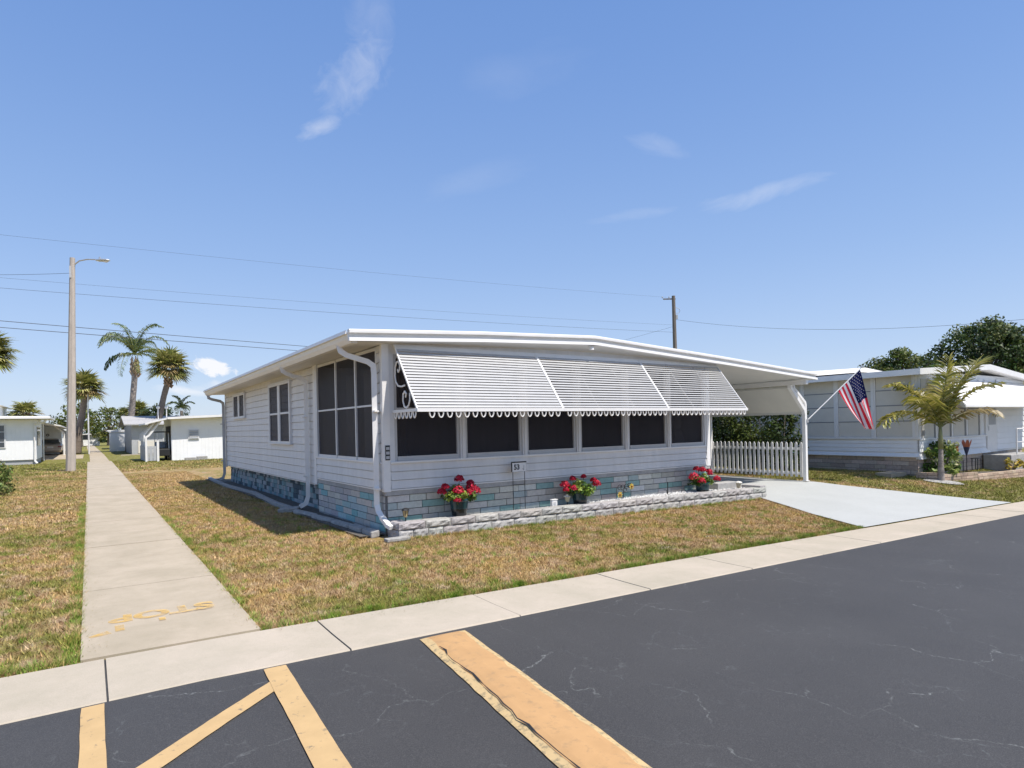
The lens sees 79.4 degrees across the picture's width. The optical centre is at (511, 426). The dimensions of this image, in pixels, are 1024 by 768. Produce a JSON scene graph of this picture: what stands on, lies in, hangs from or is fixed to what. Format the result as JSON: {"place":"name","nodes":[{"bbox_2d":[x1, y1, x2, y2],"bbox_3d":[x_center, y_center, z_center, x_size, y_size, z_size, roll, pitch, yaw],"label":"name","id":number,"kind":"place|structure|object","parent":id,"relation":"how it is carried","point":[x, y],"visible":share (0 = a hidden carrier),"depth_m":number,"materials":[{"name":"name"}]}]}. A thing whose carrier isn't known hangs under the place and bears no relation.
{"place":"outdoors","nodes":[
{"label":"outdoors","id":0,"kind":"place"},
{"bbox_2d":[0,405,7,415],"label":"house","id":1,"kind":"structure","parent":0,"point":[3,410],"depth_m":68.69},
{"bbox_2d":[41,452,83,459],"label":"side driveway","id":2,"kind":"structure","parent":0,"point":[52,456],"depth_m":48.86,"materials":[{"name":"concrete"}]},
{"bbox_2d":[42,438,63,454],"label":"parked car","id":3,"kind":"object","parent":2,"relation":"on","point":[54,445],"visible":0.48,"depth_m":53.14,"materials":[{"name":"beige paint"}]},
{"bbox_2d":[82,434,99,445],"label":"house","id":4,"kind":"structure","parent":0,"point":[94,442],"depth_m":98.58,"materials":[{"name":"white paint"}]},
{"bbox_2d":[0,327,297,350],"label":"overhead wire","id":5,"kind":"object","parent":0,"point":[141,338],"visible":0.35,"depth_m":50.11,"materials":[{"name":"grey metal"}]},
{"bbox_2d":[0,320,306,346],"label":"overhead wire","id":6,"kind":"object","parent":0,"point":[148,333],"visible":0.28,"depth_m":50.55,"materials":[{"name":"grey metal"}]},
{"bbox_2d":[80,445,260,662],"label":"sidewalk","id":7,"kind":"structure","parent":0,"point":[143,560],"depth_m":6.67,"materials":[{"name":"concrete"}]},
{"bbox_2d":[92,601,210,636],"bbox_3d":[-3.218,1.678,5.479,0.485,0.001,1.098,-1,0,34],"label":"sidewalk stencil","id":8,"kind":"object","parent":7,"relation":"on","point":[124,618],"visible":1,"depth_m":5.49},
{"bbox_2d":[0,514,1023,767],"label":"street","id":9,"kind":"structure","parent":0,"point":[906,652],"depth_m":4.00,"materials":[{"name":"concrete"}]},
{"bbox_2d":[78,703,106,767],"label":"crosswalk line","id":10,"kind":"object","parent":9,"relation":"on","point":[92,752],"visible":1,"depth_m":3.30,"materials":[{"name":"paint"}]},
{"bbox_2d":[136,682,273,767],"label":"crosswalk hatch","id":11,"kind":"object","parent":9,"relation":"on","point":[179,747],"visible":1,"depth_m":3.38,"materials":[{"name":"paint"}]},
{"bbox_2d":[264,665,351,767],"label":"crosswalk line","id":12,"kind":"object","parent":9,"relation":"on","point":[321,747],"visible":1,"depth_m":3.46,"materials":[{"name":"paint"}]},
{"bbox_2d":[0,501,1023,724],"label":"kerb","id":13,"kind":"structure","parent":9,"relation":"on","point":[24,696],"depth_m":5.16,"materials":[{"name":"concrete"}]},
{"bbox_2d":[420,630,651,767],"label":"road marking","id":14,"kind":"object","parent":9,"relation":"on","point":[555,730],"visible":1,"depth_m":3.58,"materials":[{"name":"yellow paint"}]},
{"bbox_2d":[0,436,1023,675],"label":"lawn","id":15,"kind":"structure","parent":0,"point":[113,456],"depth_m":8.62,"materials":[{"name":"plant"}]},
{"bbox_2d":[0,460,17,494],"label":"round bush","id":16,"kind":"object","parent":15,"relation":"on","point":[5,475],"visible":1,"depth_m":17.51,"materials":[{"name":"green plant"}]},
{"bbox_2d":[0,330,23,373],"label":"fan palm","id":17,"kind":"object","parent":15,"relation":"on","point":[5,357],"visible":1,"depth_m":45.43,"materials":[{"name":"green plant"}]},
{"bbox_2d":[6,400,43,415],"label":"fan palm","id":18,"kind":"object","parent":15,"relation":"on","point":[21,408],"visible":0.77,"depth_m":69.52,"materials":[{"name":"green plant"}]},
{"bbox_2d":[0,416,65,464],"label":"house","id":19,"kind":"structure","parent":15,"relation":"on","point":[22,438],"depth_m":36.19,"materials":[{"name":"white paint"}]},
{"bbox_2d":[0,425,5,447],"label":"window","id":20,"kind":"structure","parent":19,"relation":"in","point":[2,427],"depth_m":35.59,"materials":[{"name":"white glass"}]},
{"bbox_2d":[37,427,40,444],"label":"window","id":21,"kind":"structure","parent":19,"relation":"in","point":[38,428],"depth_m":37.83,"materials":[{"name":"white glass"}]},
{"bbox_2d":[53,402,108,446],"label":"broadleaf tree","id":22,"kind":"object","parent":15,"relation":"on","point":[91,420],"visible":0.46,"depth_m":90.66,"materials":[{"name":"green plant"}]},
{"bbox_2d":[58,368,108,453],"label":"fan palm","id":23,"kind":"object","parent":15,"relation":"on","point":[88,383],"visible":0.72,"depth_m":54.65,"materials":[{"name":"green plant"}]},
{"bbox_2d":[66,257,109,470],"bbox_3d":[-19.706,-2.815,28.709,2.229,10.126,0.399,-1,0,-2],"label":"street lamp","id":24,"kind":"object","parent":15,"relation":"on","point":[71,428],"visible":0.96,"depth_m":28.58,"materials":[{"name":"concrete"}]},
{"bbox_2d":[87,395,89,453],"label":"lamp post","id":25,"kind":"object","parent":15,"relation":"on","point":[88,424],"visible":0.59,"depth_m":54.37,"materials":[{"name":"white metal"}]},
{"bbox_2d":[89,405,123,445],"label":"broadleaf tree","id":26,"kind":"object","parent":15,"relation":"on","point":[106,412],"visible":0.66,"depth_m":96.49,"materials":[{"name":"green plant"}]},
{"bbox_2d":[108,430,124,450],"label":"white shed","id":27,"kind":"structure","parent":15,"relation":"on","point":[116,440],"depth_m":61.53,"materials":[{"name":"paint"}]},
{"bbox_2d":[114,407,128,429],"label":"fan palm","id":28,"kind":"object","parent":15,"relation":"on","point":[123,408],"visible":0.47,"depth_m":99.58,"materials":[{"name":"green plant"}]},
{"bbox_2d":[97,323,168,451],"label":"queen palm","id":29,"kind":"object","parent":15,"relation":"on","point":[134,346],"visible":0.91,"depth_m":59.05,"materials":[{"name":"green plant"}]},
{"bbox_2d":[124,399,151,415],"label":"fan palm","id":30,"kind":"object","parent":15,"relation":"on","point":[139,405],"visible":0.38,"depth_m":98.69,"materials":[{"name":"green plant"}]},
{"bbox_2d":[118,406,179,453],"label":"grey house","id":31,"kind":"structure","parent":15,"relation":"on","point":[133,429],"depth_m":52.27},
{"bbox_2d":[140,440,158,461],"bbox_3d":[-22.435,1.500,38.164,0.740,1.300,3.950,-1,0,-34],"label":"slat fence","id":32,"kind":"object","parent":15,"relation":"on","point":[152,453],"visible":0.97,"depth_m":36.66,"materials":[{"name":"white paint"}]},
{"bbox_2d":[136,403,173,415],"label":"broadleaf tree","id":33,"kind":"object","parent":15,"relation":"on","point":[147,412],"visible":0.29,"depth_m":97.96,"materials":[{"name":"green plant"}]},
{"bbox_2d":[154,431,170,459],"bbox_3d":[-21.724,1.188,38.232,0.770,1.784,2.550,-1,0,-34],"label":"golf cart","id":34,"kind":"object","parent":15,"relation":"on","point":[164,450],"visible":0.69,"depth_m":37.53,"materials":[{"name":"black metal"}]},
{"bbox_2d":[144,345,193,418],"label":"fan palm","id":35,"kind":"object","parent":15,"relation":"on","point":[172,360],"visible":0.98,"depth_m":54.60,"materials":[{"name":"green plant"}]},
{"bbox_2d":[166,395,194,415],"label":"feather palm","id":36,"kind":"object","parent":15,"relation":"on","point":[182,405],"visible":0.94,"depth_m":79.84,"materials":[{"name":"green plant"}]},
{"bbox_2d":[139,415,225,461],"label":"home","id":37,"kind":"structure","parent":15,"relation":"on","point":[192,436],"depth_m":38.11,"materials":[{"name":"white paint"}]},
{"bbox_2d":[166,426,170,458],"bbox_3d":[-21.597,1.023,38.776,0.029,2.080,2.600,-1,0,-34],"label":"doorway","id":38,"kind":"structure","parent":37,"relation":"in","point":[168,428],"depth_m":38.10,"materials":[{"name":"grey"}]},
{"bbox_2d":[188,429,198,438],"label":"window","id":39,"kind":"structure","parent":37,"relation":"in","point":[192,433],"depth_m":38.03,"materials":[{"name":"grey glass"}]},
{"bbox_2d":[196,456,207,459],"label":"garden block","id":40,"kind":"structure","parent":15,"relation":"on","point":[201,457],"depth_m":37.92,"materials":[{"name":"concrete"}]},
{"bbox_2d":[251,491,264,498],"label":"edging stone","id":41,"kind":"object","parent":15,"relation":"on","point":[258,494],"visible":0.66,"depth_m":15.38,"materials":[{"name":"concrete"}]},
{"bbox_2d":[262,496,276,504],"bbox_3d":[-5.590,1.717,14.213,0.100,0.115,1.374,-1,0,-32],"label":"edging stone","id":42,"kind":"object","parent":15,"relation":"on","point":[269,500],"visible":0.73,"depth_m":14.06,"materials":[{"name":"concrete"}]},
{"bbox_2d":[278,506,301,512],"bbox_3d":[-4.527,1.695,12.577,0.400,0.118,0.340,-1,0,-6],"label":"edging stone","id":43,"kind":"object","parent":15,"relation":"on","point":[290,509],"visible":0.66,"depth_m":12.42,"materials":[{"name":"concrete"}]},
{"bbox_2d":[207,478,387,536],"bbox_3d":[-6.308,1.740,15.630,0.560,0.020,15.050,-1,0,-34],"label":"soil bed","id":44,"kind":"object","parent":15,"relation":"on","point":[294,503],"visible":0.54,"depth_m":13.34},
{"bbox_2d":[229,485,243,490],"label":"edging stone","id":45,"kind":"object","parent":44,"relation":"on","point":[232,487],"visible":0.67,"depth_m":17.41,"materials":[{"name":"concrete"}]},
{"bbox_2d":[241,489,251,493],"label":"edging stone","id":46,"kind":"object","parent":44,"relation":"on","point":[247,491],"visible":0.5,"depth_m":16.43,"materials":[{"name":"concrete"}]},
{"bbox_2d":[274,501,289,507],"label":"edging stone","id":47,"kind":"object","parent":44,"relation":"on","point":[279,504],"visible":0.56,"depth_m":13.18,"materials":[{"name":"concrete"}]},
{"bbox_2d":[331,519,351,527],"bbox_3d":[-2.895,1.664,10.483,0.110,0.103,0.760,-1,0,-37],"label":"edging stone","id":48,"kind":"object","parent":44,"relation":"on","point":[340,523],"visible":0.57,"depth_m":10.43,"materials":[{"name":"concrete"}]},
{"bbox_2d":[349,523,366,531],"bbox_3d":[-2.486,1.649,9.940,0.130,0.124,0.480,-1,0,-36],"label":"edging stone","id":49,"kind":"object","parent":44,"relation":"on","point":[357,527],"visible":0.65,"depth_m":9.88,"materials":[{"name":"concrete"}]},
{"bbox_2d":[362,527,378,537],"bbox_3d":[-2.186,1.643,9.539,0.140,0.124,0.400,-1,0,-34],"label":"edging stone","id":50,"kind":"object","parent":44,"relation":"on","point":[371,532],"visible":0.91,"depth_m":9.40,"materials":[{"name":"concrete"}]},
{"bbox_2d":[293,509,316,516],"bbox_3d":[-3.996,1.687,11.910,0.100,0.102,1.000,-1,0,-40],"label":"edging stone","id":51,"kind":"object","parent":15,"relation":"on","point":[299,512],"visible":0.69,"depth_m":11.90,"materials":[{"name":"concrete"}]},
{"bbox_2d":[312,514,334,521],"bbox_3d":[-3.417,1.675,11.156,0.100,0.102,0.840,-1,0,-40],"label":"edging stone","id":52,"kind":"object","parent":15,"relation":"on","point":[322,518],"visible":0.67,"depth_m":11.10,"materials":[{"name":"concrete"}]},
{"bbox_2d":[384,535,410,542],"bbox_3d":[-1.693,1.661,9.113,0.370,0.050,0.140,-1,0,-34],"label":"edging stone","id":53,"kind":"object","parent":15,"relation":"on","point":[397,539],"visible":1,"depth_m":9.05,"materials":[{"name":"concrete"}]},
{"bbox_2d":[203,329,817,535],"bbox_3d":[-0.715,0.090,17.886,12.870,3.509,14.160,-1,0,-34],"label":"mobile home","id":54,"kind":"object","parent":15,"relation":"on","point":[378,429],"visible":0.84,"depth_m":11.37,"materials":[{"name":"plastic"}]},
{"bbox_2d":[232,392,245,418],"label":"window","id":55,"kind":"structure","parent":54,"relation":"in","point":[239,400],"depth_m":18.28,"materials":[{"name":"white glass"}]},
{"bbox_2d":[267,379,292,444],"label":"window","id":56,"kind":"structure","parent":54,"relation":"in","point":[279,393],"depth_m":14.41,"materials":[{"name":"grey glass"}]},
{"bbox_2d":[314,347,380,460],"bbox_3d":[-2.997,-0.332,10.985,0.070,1.810,3.165,-1,0,-34],"label":"porch window","id":57,"kind":"structure","parent":54,"relation":"in","point":[342,386],"depth_m":10.95,"materials":[{"name":"black glass"}]},
{"bbox_2d":[393,354,459,461],"bbox_3d":[-1.374,-0.302,9.970,1.163,1.678,0.075,-1,0,-34],"label":"window","id":58,"kind":"structure","parent":54,"relation":"in","point":[422,437],"depth_m":9.95,"materials":[{"name":"glass"}]},
{"bbox_2d":[464,358,521,457],"bbox_3d":[-0.329,-0.324,10.688,1.166,1.678,0.075,-1,0,-34],"label":"window","id":59,"kind":"structure","parent":54,"relation":"in","point":[487,436],"depth_m":10.70,"materials":[{"name":"glass"}]},
{"bbox_2d":[526,361,575,454],"bbox_3d":[0.714,-0.346,11.404,1.156,1.678,0.075,-1,0,-34],"label":"window","id":60,"kind":"structure","parent":54,"relation":"in","point":[547,434],"depth_m":11.44,"materials":[{"name":"metal"}]},
{"bbox_2d":[579,364,624,451],"bbox_3d":[1.760,-0.368,12.123,1.176,1.678,0.075,-1,0,-34],"label":"window","id":61,"kind":"structure","parent":54,"relation":"in","point":[598,433],"depth_m":12.15,"materials":[{"name":"glass"}]},
{"bbox_2d":[628,367,666,448],"bbox_3d":[2.803,-0.390,12.839,1.146,1.678,0.075,-1,0,-34],"label":"window","id":62,"kind":"structure","parent":54,"relation":"in","point":[646,431],"depth_m":12.87,"materials":[{"name":"metal"}]},
{"bbox_2d":[670,369,703,446],"bbox_3d":[3.821,-0.411,13.539,1.118,1.678,0.075,-1,0,-34],"label":"window","id":63,"kind":"structure","parent":54,"relation":"in","point":[686,430],"depth_m":13.57,"materials":[{"name":"metal"}]},
{"bbox_2d":[806,365,873,428],"bbox_3d":[8.785,-0.764,16.523,1.896,1.740,0.193,-1,0,-2],"label":"house flag","id":64,"kind":"object","parent":54,"relation":"attached to","point":[852,391],"visible":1,"depth_m":16.55,"materials":[{"name":"multicoloured fabric"}]},
{"bbox_2d":[58,420,1023,442],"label":"wood","id":65,"kind":"object","parent":15,"relation":"on","point":[101,441],"depth_m":146.41,"materials":[{"name":"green plant"}]},
{"bbox_2d":[388,484,766,536],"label":"planter wall","id":66,"kind":"structure","parent":15,"relation":"on","point":[437,525],"depth_m":10.82,"materials":[{"name":"white stone"}]},
{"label":"gravel bed","id":67,"kind":"structure","parent":66,"relation":"in","visible":0},
{"bbox_2d":[563,495,570,504],"bbox_3d":[1.011,1.384,11.253,0.137,0.289,0.137,-1,0,33],"label":"garden lantern","id":68,"kind":"object","parent":67,"relation":"on","point":[567,498],"visible":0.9,"depth_m":11.22,"materials":[{"name":"beige metal"}]},
{"bbox_2d":[559,474,600,503],"bbox_3d":[1.262,1.176,11.356,0.828,0.595,0.612,-1,0,-66],"label":"potted geranium","id":69,"kind":"object","parent":67,"relation":"on","point":[579,491],"visible":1,"depth_m":11.26,"materials":[{"name":"red plant"}]},
{"bbox_2d":[514,487,744,509],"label":"white gravel","id":70,"kind":"structure","parent":67,"relation":"on","point":[659,494],"depth_m":12.55,"materials":[{"name":"white gravel"}]},
{"bbox_2d":[401,508,408,520],"bbox_3d":[-1.624,1.397,9.419,0.125,0.316,0.125,-1,0,-12],"label":"garden lantern","id":71,"kind":"object","parent":70,"relation":"on","point":[405,511],"visible":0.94,"depth_m":9.39,"materials":[{"name":"beige metal"}]},
{"bbox_2d":[437,474,480,515],"bbox_3d":[-0.863,1.117,9.973,0.754,0.683,0.496,-1,0,-34],"label":"potted geranium","id":72,"kind":"object","parent":70,"relation":"on","point":[458,502],"visible":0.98,"depth_m":9.88,"materials":[{"name":"red plant"}]},
{"bbox_2d":[511,461,525,509],"bbox_3d":[0.126,1.067,10.738,0.312,0.922,0.026,-1,0,-34],"label":"house number sign","id":73,"kind":"object","parent":70,"relation":"on","point":[518,466],"visible":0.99,"depth_m":10.72,"materials":[{"name":"white metal"}]},
{"bbox_2d":[550,499,557,505],"bbox_3d":[0.753,1.399,11.072,0.130,0.192,0.075,-1,0,-34],"label":"outlet box","id":74,"kind":"object","parent":70,"relation":"on","point":[553,502],"visible":0.77,"depth_m":11.04,"materials":[{"name":"white paint"}]},
{"bbox_2d":[618,483,633,498],"bbox_3d":[2.232,1.298,12.087,0.464,0.372,0.064,-1,0,-34],"label":"wire ornament","id":75,"kind":"object","parent":70,"relation":"on","point":[631,486],"visible":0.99,"depth_m":12.09,"materials":[{"name":"yellow metal"}]},
{"bbox_2d":[687,466,720,491],"bbox_3d":[4.077,1.161,13.303,0.492,0.648,1.011,-1,0,45],"label":"potted geranium","id":76,"kind":"object","parent":67,"relation":"on","point":[702,482],"visible":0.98,"depth_m":13.16,"materials":[{"name":"red plant"}]},
{"bbox_2d":[662,296,679,348],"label":"utility pole","id":77,"kind":"object","parent":15,"relation":"on","point":[674,313],"visible":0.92,"depth_m":54.97,"materials":[{"name":"brown wood"}]},
{"bbox_2d":[7,235,656,296],"bbox_3d":[-12.327,-10.238,38.158,62.283,1.562,0.010,-1,0,-33],"label":"overhead wire","id":78,"kind":"object","parent":77,"relation":"attached to","point":[309,266],"visible":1,"depth_m":37.73,"materials":[{"name":"grey metal"}]},
{"bbox_2d":[6,288,659,331],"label":"overhead wire","id":79,"kind":"object","parent":77,"relation":"attached to","point":[318,311],"visible":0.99,"depth_m":42.81,"materials":[{"name":"grey metal"}]},
{"bbox_2d":[9,278,665,324],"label":"overhead wire","id":80,"kind":"object","parent":77,"relation":"attached to","point":[314,302],"visible":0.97,"depth_m":42.43,"materials":[{"name":"grey metal"}]},
{"bbox_2d":[681,319,1023,329],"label":"overhead wire","id":81,"kind":"object","parent":77,"relation":"attached to","point":[848,329],"visible":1,"depth_m":44.00,"materials":[{"name":"grey metal"}]},
{"bbox_2d":[709,481,736,489],"bbox_3d":[4.790,1.455,14.004,0.700,0.390,0.260,-1,0,-34],"label":"concrete step","id":82,"kind":"object","parent":15,"relation":"on","point":[723,485],"visible":0.26,"depth_m":13.86,"materials":[{"name":"white concrete"}]},
{"bbox_2d":[735,481,741,487],"bbox_3d":[5.093,1.393,13.861,0.150,0.342,0.150,-1,0,33],"label":"garden lantern","id":83,"kind":"object","parent":15,"relation":"on","point":[738,484],"visible":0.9,"depth_m":13.82,"materials":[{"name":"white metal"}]},
{"bbox_2d":[712,411,809,472],"bbox_3d":[5.520,0.037,23.089,2.476,3.313,11.065,-1,0,-34],"label":"hedge","id":84,"kind":"object","parent":15,"relation":"on","point":[738,433],"visible":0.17,"depth_m":19.34,"materials":[{"name":"green plant"}]},
{"bbox_2d":[712,364,1023,475],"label":"neighbour house","id":85,"kind":"structure","parent":15,"relation":"on","point":[839,436],"depth_m":20.18,"materials":[{"name":"white paint"}]},
{"bbox_2d":[744,387,769,436],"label":"window","id":86,"kind":"structure","parent":85,"relation":"in","point":[761,387],"depth_m":22.66,"materials":[{"name":"grey"}]},
{"bbox_2d":[775,385,800,436],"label":"window","id":87,"kind":"structure","parent":85,"relation":"in","point":[797,387],"depth_m":21.47,"materials":[{"name":"grey"}]},
{"bbox_2d":[804,381,833,436],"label":"window","id":88,"kind":"structure","parent":85,"relation":"in","point":[821,424],"depth_m":20.77,"materials":[{"name":"grey"}]},
{"bbox_2d":[838,378,870,436],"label":"window","id":89,"kind":"structure","parent":85,"relation":"in","point":[849,426],"depth_m":19.97,"materials":[{"name":"grey"}]},
{"bbox_2d":[875,375,911,436],"bbox_3d":[11.674,-0.616,18.876,0.016,1.858,1.020,-1,0,-34],"label":"window","id":90,"kind":"structure","parent":85,"relation":"in","point":[888,400],"depth_m":18.90,"materials":[{"name":"grey"}]},
{"bbox_2d":[920,379,934,437],"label":"window","id":91,"kind":"structure","parent":85,"relation":"in","point":[929,427],"depth_m":18.69,"materials":[{"name":"grey"}]},
{"bbox_2d":[937,390,950,436],"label":"window","id":92,"kind":"structure","parent":85,"relation":"in","point":[946,429],"depth_m":19.46,"materials":[{"name":"grey"}]},
{"bbox_2d":[953,404,965,435],"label":"window","id":93,"kind":"structure","parent":85,"relation":"in","point":[959,428],"depth_m":20.03,"materials":[{"name":"grey"}]},
{"bbox_2d":[968,408,979,434],"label":"window","id":94,"kind":"structure","parent":85,"relation":"in","point":[973,424],"depth_m":20.67,"materials":[{"name":"grey"}]},
{"bbox_2d":[986,408,997,451],"bbox_3d":[16.753,-0.146,21.533,0.880,2.050,0.077,-1,0,-34],"label":"door","id":95,"kind":"structure","parent":85,"relation":"in","point":[991,440],"depth_m":21.48,"materials":[{"name":"white paint"}]},
{"bbox_2d":[875,471,905,477],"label":"paving slab","id":96,"kind":"structure","parent":15,"relation":"on","point":[889,474],"depth_m":18.20,"materials":[{"name":"concrete"}]},
{"bbox_2d":[857,346,943,370],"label":"broadleaf tree","id":97,"kind":"object","parent":15,"relation":"on","point":[899,359],"visible":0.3,"depth_m":44.50,"materials":[{"name":"green plant"}]},
{"bbox_2d":[876,351,1006,480],"bbox_3d":[12.288,-0.268,17.715,3.039,3.786,2.834,-1,0,36],"label":"young palm","id":98,"kind":"object","parent":15,"relation":"on","point":[939,415],"visible":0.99,"depth_m":17.52,"materials":[{"name":"green plant"}]},
{"bbox_2d":[923,479,963,484],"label":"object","id":99,"kind":"structure","parent":15,"relation":"on","point":[945,481],"depth_m":17.57,"materials":[{"name":"soil"}]},
{"bbox_2d":[935,471,998,475],"bbox_3d":[15.849,1.455,20.117,8.350,0.212,1.360,-1,0,-34],"label":"neighbour bed","id":100,"kind":"object","parent":15,"relation":"on","point":[980,472],"visible":0.21,"depth_m":19.95,"materials":[{"name":"soil"}]},
{"bbox_2d":[922,438,963,475],"bbox_3d":[12.860,0.923,18.455,1.153,1.149,1.109,-1,0,-34],"label":"leafy shrub","id":101,"kind":"object","parent":100,"relation":"on","point":[951,452],"visible":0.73,"depth_m":18.30,"materials":[{"name":"green plant"}]},
{"bbox_2d":[961,440,971,470],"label":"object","id":102,"kind":"object","parent":100,"relation":"on","point":[966,445],"visible":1,"depth_m":19.58,"materials":[{"name":"brown metal"}]},
{"bbox_2d":[970,458,981,469],"bbox_3d":[15.050,1.205,19.991,0.340,0.380,0.210,-1,0,-34],"label":"plant stand","id":103,"kind":"object","parent":100,"relation":"on","point":[975,463],"visible":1,"depth_m":19.96,"materials":[{"name":"black metal"}]},
{"bbox_2d":[1005,457,1023,469],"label":"yellow plant","id":104,"kind":"object","parent":100,"relation":"on","point":[1018,463],"visible":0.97,"depth_m":20.24,"materials":[{"name":"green plant"}]},
{"bbox_2d":[916,469,1023,480],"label":"stone border","id":105,"kind":"object","parent":15,"relation":"on","point":[982,476],"visible":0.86,"depth_m":18.46,"materials":[{"name":"beige stone"}]},
{"bbox_2d":[922,313,1023,373],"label":"broadleaf tree","id":106,"kind":"object","parent":15,"relation":"on","point":[1003,341],"visible":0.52,"depth_m":44.07,"materials":[{"name":"green plant"}]},
{"bbox_2d":[0,0,1023,433],"label":"sky","id":107,"kind":"structure","parent":0,"point":[798,167],"materials":[{"name":"blue"}]},
{"bbox_2d":[709,475,1009,526],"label":"driveway","id":108,"kind":"structure","parent":0,"point":[861,506],"depth_m":13.87,"materials":[{"name":"paint"}]},
{"bbox_2d":[713,441,802,476],"bbox_3d":[6.673,0.916,18.459,0.052,0.957,4.300,-1,0,-34],"label":"picket fence","id":109,"kind":"object","parent":108,"relation":"on","point":[781,448],"visible":0.67,"depth_m":17.76,"materials":[{"name":"white paint"}]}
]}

